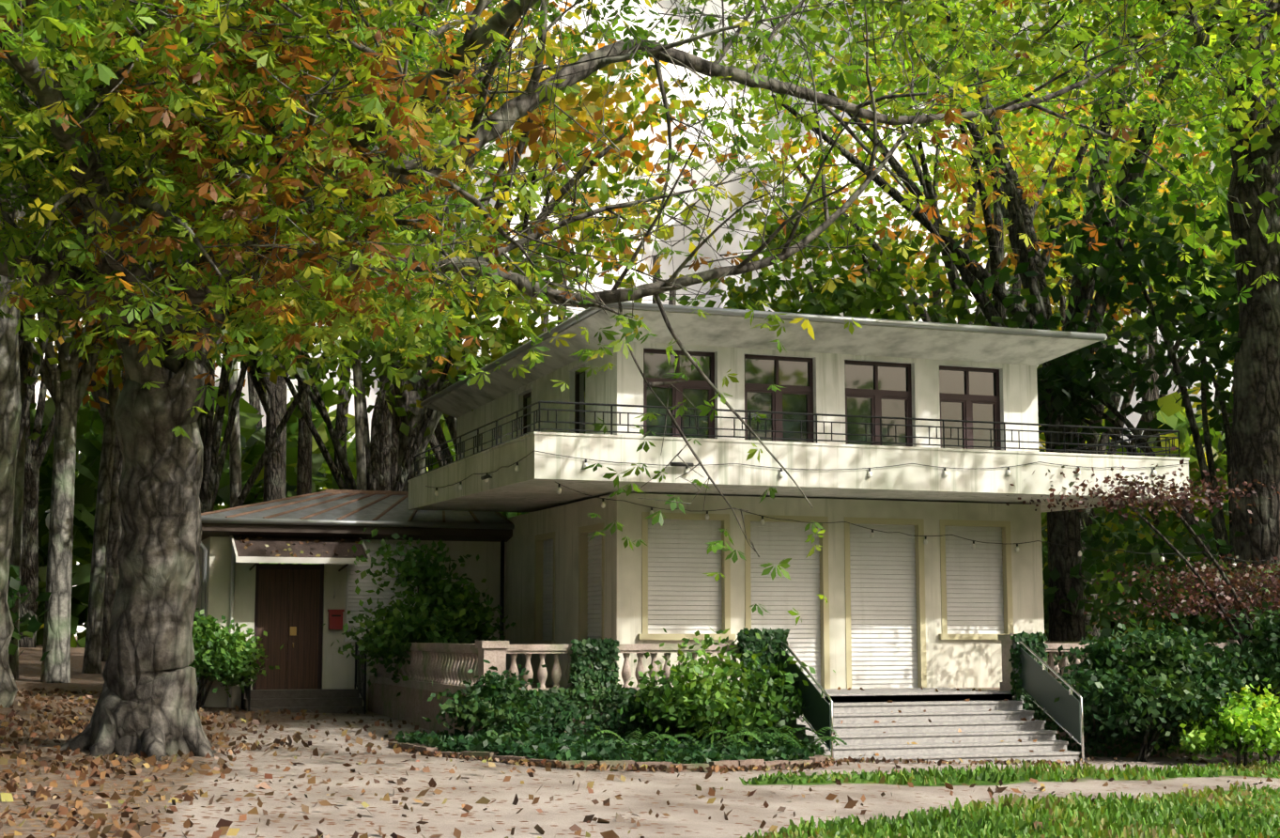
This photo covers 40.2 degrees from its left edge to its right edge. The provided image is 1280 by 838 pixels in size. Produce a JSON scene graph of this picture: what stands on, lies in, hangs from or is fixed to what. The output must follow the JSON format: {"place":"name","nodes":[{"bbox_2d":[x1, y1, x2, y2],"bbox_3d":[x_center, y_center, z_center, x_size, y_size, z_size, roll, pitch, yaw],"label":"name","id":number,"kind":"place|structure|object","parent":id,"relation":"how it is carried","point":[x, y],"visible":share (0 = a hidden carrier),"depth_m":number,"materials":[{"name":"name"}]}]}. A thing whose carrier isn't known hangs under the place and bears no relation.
{"place":"outdoors","nodes":[
{"label":"outdoors","id":0,"kind":"place"},
{"bbox_2d":[28,255,1229,672],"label":"woodland backdrop","id":1,"kind":"structure","parent":0,"point":[89,427],"depth_m":70.88,"materials":[{"name":"green plant"}]},
{"bbox_2d":[0,635,1279,837],"bbox_3d":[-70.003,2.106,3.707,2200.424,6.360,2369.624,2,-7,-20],"label":"terrain","id":2,"kind":"structure","parent":0,"point":[565,809],"depth_m":18.83,"materials":[{"name":"beige soil"}]},
{"bbox_2d":[7,564,51,661],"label":"understorey leaves","id":3,"kind":"object","parent":2,"relation":"on","point":[15,586],"visible":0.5,"depth_m":38.06,"materials":[{"name":"green plant"}]},
{"bbox_2d":[45,508,49,528],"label":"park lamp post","id":4,"kind":"object","parent":2,"relation":"on","point":[47,519],"visible":0.17,"depth_m":47.55,"materials":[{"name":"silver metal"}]},
{"bbox_2d":[19,178,77,440],"bbox_3d":[-16.373,-1.509,31.132,12.345,13.074,12.889,2,-7,-20],"label":"tree","id":5,"kind":"object","parent":2,"relation":"on","point":[36,358],"visible":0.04,"depth_m":36.38,"materials":[{"name":"green plant"}]},
{"bbox_2d":[28,111,173,371],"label":"tree","id":6,"kind":"object","parent":2,"relation":"on","point":[30,361],"depth_m":49.54,"materials":[{"name":"green plant"}]},
{"bbox_2d":[16,129,215,454],"bbox_3d":[-14.751,-0.793,37.059,11.920,13.174,12.992,2,-7,-20],"label":"tree","id":7,"kind":"object","parent":2,"relation":"on","point":[116,379],"depth_m":36.83,"materials":[{"name":"green plant"}]},
{"bbox_2d":[18,259,246,647],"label":"tree","id":8,"kind":"object","parent":2,"relation":"on","point":[35,453],"depth_m":66.90,"materials":[{"name":"grey plant"}]},
{"bbox_2d":[69,97,282,661],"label":"tree","id":9,"kind":"object","parent":2,"relation":"on","point":[112,573],"depth_m":53.64,"materials":[{"name":"plant"}]},
{"bbox_2d":[19,2,351,682],"bbox_3d":[-12.799,-5.261,39.925,16.387,22.724,16.545,2,-7,-20],"label":"tree","id":10,"kind":"object","parent":2,"relation":"on","point":[68,394],"depth_m":39.60,"materials":[{"name":"grey plant"}]},
{"bbox_2d":[8,19,366,678],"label":"slender trunk","id":11,"kind":"object","parent":2,"relation":"on","point":[93,640],"visible":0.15,"depth_m":44.80,"materials":[{"name":"grey plant"}]},
{"bbox_2d":[0,0,456,707],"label":"tree","id":12,"kind":"object","parent":2,"relation":"on","point":[9,395],"depth_m":29.37,"materials":[{"name":"brown plant"}]},
{"bbox_2d":[188,607,283,709],"bbox_3d":[-7.815,4.293,31.200,2.763,1.862,2.554,2,-7,-20],"label":"shrub","id":13,"kind":"object","parent":2,"relation":"on","point":[228,656],"depth_m":30.77,"materials":[{"name":"green plant"}]},
{"bbox_2d":[22,128,477,512],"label":"tree","id":14,"kind":"object","parent":2,"relation":"on","point":[210,434],"depth_m":40.62,"materials":[{"name":"green plant"}]},
{"bbox_2d":[214,18,450,343],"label":"tree","id":15,"kind":"object","parent":2,"relation":"on","point":[410,140],"depth_m":47.63,"materials":[{"name":"green plant"}]},
{"bbox_2d":[195,489,514,713],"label":"annex building","id":16,"kind":"structure","parent":2,"relation":"on","point":[289,602],"depth_m":32.55,"materials":[{"name":"paint"}]},
{"bbox_2d":[239,535,360,557],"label":"canopy leaves","id":17,"kind":"object","parent":16,"relation":"on","point":[276,550],"visible":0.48,"depth_m":32.00,"materials":[{"name":"brown plant"}]},
{"bbox_2d":[248,0,545,501],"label":"tree","id":18,"kind":"object","parent":2,"relation":"on","point":[273,402],"depth_m":57.53,"materials":[{"name":"plant"}]},
{"bbox_2d":[208,145,625,491],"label":"tree","id":19,"kind":"object","parent":2,"relation":"on","point":[380,357],"depth_m":40.98,"materials":[{"name":"green plant"}]},
{"bbox_2d":[322,527,515,696],"bbox_3d":[-3.886,3.603,30.844,3.440,3.459,3.906,2,-7,-20],"label":"shrub","id":20,"kind":"object","parent":2,"relation":"on","point":[440,611],"depth_m":30.48,"materials":[{"name":"green plant"}]},
{"bbox_2d":[421,659,562,735],"bbox_3d":[-2.015,3.989,24.215,1.991,1.317,1.852,2,-7,-20],"label":"shrub bed","id":21,"kind":"object","parent":2,"relation":"on","point":[474,703],"depth_m":24.01,"materials":[{"name":"green plant"}]},
{"bbox_2d":[505,511,527,517],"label":"understorey leaves","id":22,"kind":"object","parent":2,"relation":"on","point":[511,514],"depth_m":42.05,"materials":[{"name":"green plant"}]},
{"bbox_2d":[255,0,791,491],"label":"tree","id":23,"kind":"object","parent":2,"relation":"on","point":[593,104],"depth_m":47.06,"materials":[{"name":"green plant"}]},
{"bbox_2d":[296,0,773,466],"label":"tree","id":24,"kind":"object","parent":2,"relation":"on","point":[526,163],"depth_m":64.43,"materials":[{"name":"green plant"}]},
{"bbox_2d":[387,740,831,771],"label":"bed kerb stones","id":25,"kind":"object","parent":2,"relation":"on","point":[704,764],"visible":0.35,"depth_m":22.24,"materials":[{"name":"stone"}]},
{"bbox_2d":[393,721,826,763],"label":"ivy bed leaves","id":26,"kind":"object","parent":2,"relation":"on","point":[536,743],"visible":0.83,"depth_m":22.95,"materials":[{"name":"green plant"}]},
{"bbox_2d":[586,724,847,753],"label":"ground cover plants","id":27,"kind":"object","parent":26,"relation":"on","point":[778,735],"visible":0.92,"depth_m":23.57,"materials":[{"name":"green plant"}]},
{"bbox_2d":[481,686,778,740],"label":"plants","id":28,"kind":"object","parent":2,"relation":"on","point":[567,699],"visible":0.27,"depth_m":25.10,"materials":[{"name":"green plant"}]},
{"bbox_2d":[0,686,1279,837],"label":"fallen leaves","id":29,"kind":"object","parent":2,"relation":"on","point":[65,727],"visible":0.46,"depth_m":19.80,"materials":[{"name":"brown plant"}]},
{"bbox_2d":[0,0,1279,760],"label":"chestnut tree","id":30,"kind":"object","parent":2,"relation":"on","point":[86,41],"depth_m":19.38,"materials":[{"name":"green plant"}]},
{"bbox_2d":[594,627,835,748],"bbox_3d":[1.042,3.947,25.277,3.475,1.896,2.893,2,-7,-20],"label":"shrub bed","id":31,"kind":"object","parent":2,"relation":"on","point":[691,702],"depth_m":24.80,"materials":[{"name":"green plant"}]},
{"bbox_2d":[456,340,1044,689],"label":"building","id":32,"kind":"structure","parent":2,"relation":"on","point":[902,610],"depth_m":29.34,"materials":[{"name":"beige paint"}]},
{"bbox_2d":[420,301,1107,417],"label":"roof","id":33,"kind":"structure","parent":32,"relation":"on","point":[724,327],"depth_m":29.14,"materials":[{"name":"white paint"}]},
{"bbox_2d":[407,431,1189,512],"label":"balcony slab","id":34,"kind":"structure","parent":32,"relation":"attached to","point":[531,485],"depth_m":27.45,"materials":[{"name":"white concrete"}]},
{"bbox_2d":[414,400,1180,477],"bbox_3d":[2.365,0.677,31.357,11.182,0.476,8.430,2,-7,-20],"label":"balcony railing","id":35,"kind":"object","parent":34,"relation":"on","point":[461,449],"visible":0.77,"depth_m":27.68,"materials":[{"name":"black metal"}]},
{"bbox_2d":[425,449,1279,567],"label":"string lights","id":36,"kind":"object","parent":32,"relation":"hanging from","point":[689,464],"visible":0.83,"depth_m":28.05,"materials":[{"name":"black"}]},
{"bbox_2d":[737,627,789,740],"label":"ivy leaves","id":37,"kind":"object","parent":2,"relation":"on","point":[753,643],"visible":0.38,"depth_m":25.98,"materials":[{"name":"green plant"}]},
{"bbox_2d":[368,633,1254,765],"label":"terrace stairs","id":38,"kind":"structure","parent":2,"relation":"on","point":[949,712],"depth_m":26.29,"materials":[{"name":"grey stone"}]},
{"bbox_2d":[567,636,621,702],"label":"ivy leaves","id":39,"kind":"object","parent":38,"relation":"on","point":[604,655],"visible":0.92,"depth_m":25.15,"materials":[{"name":"green plant"}]},
{"bbox_2d":[778,632,1084,761],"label":"stair handrails","id":40,"kind":"object","parent":38,"relation":"on","point":[1042,686],"visible":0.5,"depth_m":26.04,"materials":[{"name":"silver metal"}]},
{"bbox_2d":[832,686,1064,755],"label":"step leaves","id":41,"kind":"object","parent":38,"relation":"on","point":[930,720],"visible":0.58,"depth_m":26.27,"materials":[{"name":"brown plant"}]},
{"bbox_2d":[1008,630,1048,729],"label":"ivy leaves","id":42,"kind":"object","parent":38,"relation":"attached to","point":[1035,642],"visible":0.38,"depth_m":27.49,"materials":[{"name":"green plant"}]},
{"bbox_2d":[654,176,1030,327],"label":"tree","id":43,"kind":"object","parent":2,"relation":"on","point":[847,297],"depth_m":42.34,"materials":[{"name":"green plant"}]},
{"bbox_2d":[693,0,1173,347],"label":"tree","id":44,"kind":"object","parent":2,"relation":"on","point":[1038,220],"depth_m":60.93,"materials":[{"name":"green plant"}]},
{"bbox_2d":[696,0,1230,412],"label":"tree","id":45,"kind":"object","parent":2,"relation":"on","point":[917,152],"depth_m":50.59,"materials":[{"name":"green plant"}]},
{"bbox_2d":[658,0,1279,673],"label":"lime tree","id":46,"kind":"object","parent":2,"relation":"on","point":[1064,531],"depth_m":40.87,"materials":[{"name":"green plant"}]},
{"bbox_2d":[729,0,1279,749],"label":"tree","id":47,"kind":"object","parent":2,"relation":"on","point":[1154,20],"depth_m":31.66,"materials":[{"name":"green plant"}]},
{"bbox_2d":[739,758,1279,837],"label":"lawn grass","id":48,"kind":"structure","parent":2,"relation":"on","point":[1062,819],"depth_m":18.00,"materials":[{"name":"green plant"}]},
{"bbox_2d":[816,74,1236,639],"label":"tree","id":49,"kind":"object","parent":2,"relation":"on","point":[1220,256],"depth_m":65.34,"materials":[{"name":"green plant"}]},
{"bbox_2d":[877,80,1237,628],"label":"tree","id":50,"kind":"object","parent":2,"relation":"on","point":[950,226],"depth_m":76.69,"materials":[{"name":"green plant"}]},
{"bbox_2d":[1041,525,1125,657],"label":"understorey leaves","id":51,"kind":"object","parent":2,"relation":"on","point":[1044,560],"depth_m":42.66,"materials":[{"name":"green plant"}]},
{"bbox_2d":[949,131,1243,639],"bbox_3d":[11.933,0.264,37.031,11.274,13.119,11.382,2,-7,-20],"label":"tree","id":52,"kind":"object","parent":2,"relation":"on","point":[1210,322],"depth_m":36.49,"materials":[{"name":"green plant"}]},
{"bbox_2d":[1007,108,1233,522],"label":"tree","id":53,"kind":"object","parent":2,"relation":"on","point":[1164,158],"depth_m":83.47,"materials":[{"name":"green plant"}]},
{"bbox_2d":[1041,481,1229,653],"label":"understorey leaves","id":54,"kind":"object","parent":2,"relation":"on","point":[1148,542],"visible":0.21,"depth_m":40.10,"materials":[{"name":"green plant"}]},
{"bbox_2d":[1016,685,1259,756],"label":"plants","id":55,"kind":"object","parent":2,"relation":"on","point":[1108,739],"visible":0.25,"depth_m":28.01,"materials":[{"name":"green plant"}]},
{"bbox_2d":[1005,446,1279,707],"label":"japanese maple","id":56,"kind":"object","parent":2,"relation":"on","point":[1245,583],"depth_m":28.45,"materials":[{"name":"red plant"}]},
{"bbox_2d":[1032,609,1256,761],"bbox_3d":[7.944,4.160,27.142,3.713,2.402,2.897,2,-7,-20],"label":"shrub","id":57,"kind":"object","parent":2,"relation":"on","point":[1104,670],"depth_m":26.73,"materials":[{"name":"green plant"}]},
{"bbox_2d":[1072,13,1279,255],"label":"tree","id":58,"kind":"object","parent":2,"relation":"on","point":[1173,196],"visible":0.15,"depth_m":43.69,"materials":[{"name":"green plant"}]},
{"bbox_2d":[1093,502,1279,657],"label":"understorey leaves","id":59,"kind":"object","parent":2,"relation":"on","point":[1195,622],"visible":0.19,"depth_m":34.78,"materials":[{"name":"green plant"}]},
{"bbox_2d":[1191,285,1233,415],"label":"tree","id":60,"kind":"object","parent":2,"relation":"on","point":[1198,385],"depth_m":85.75,"materials":[{"name":"green plant"}]},
{"bbox_2d":[1151,21,1279,248],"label":"tree","id":61,"kind":"object","parent":2,"relation":"on","point":[1262,223],"visible":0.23,"depth_m":31.60,"materials":[{"name":"green plant"}]},
{"bbox_2d":[1154,677,1279,766],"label":"yellow shrub","id":62,"kind":"object","parent":2,"relation":"on","point":[1263,717],"depth_m":26.39,"materials":[{"name":"plant"}]},
{"bbox_2d":[1171,586,1279,763],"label":"shrub","id":63,"kind":"object","parent":2,"relation":"on","point":[1259,670],"depth_m":27.38,"materials":[{"name":"plant"}]},
{"bbox_2d":[1223,613,1279,656],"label":"shrub","id":64,"kind":"object","parent":2,"relation":"on","point":[1226,632],"visible":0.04,"depth_m":28.86,"materials":[{"name":"green plant"}]},
{"bbox_2d":[34,0,1278,635],"bbox_3d":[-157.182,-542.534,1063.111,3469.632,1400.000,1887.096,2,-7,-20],"label":"sky","id":65,"kind":"structure","parent":0,"point":[705,248],"depth_m":1453.47,"materials":[{"name":"white"}]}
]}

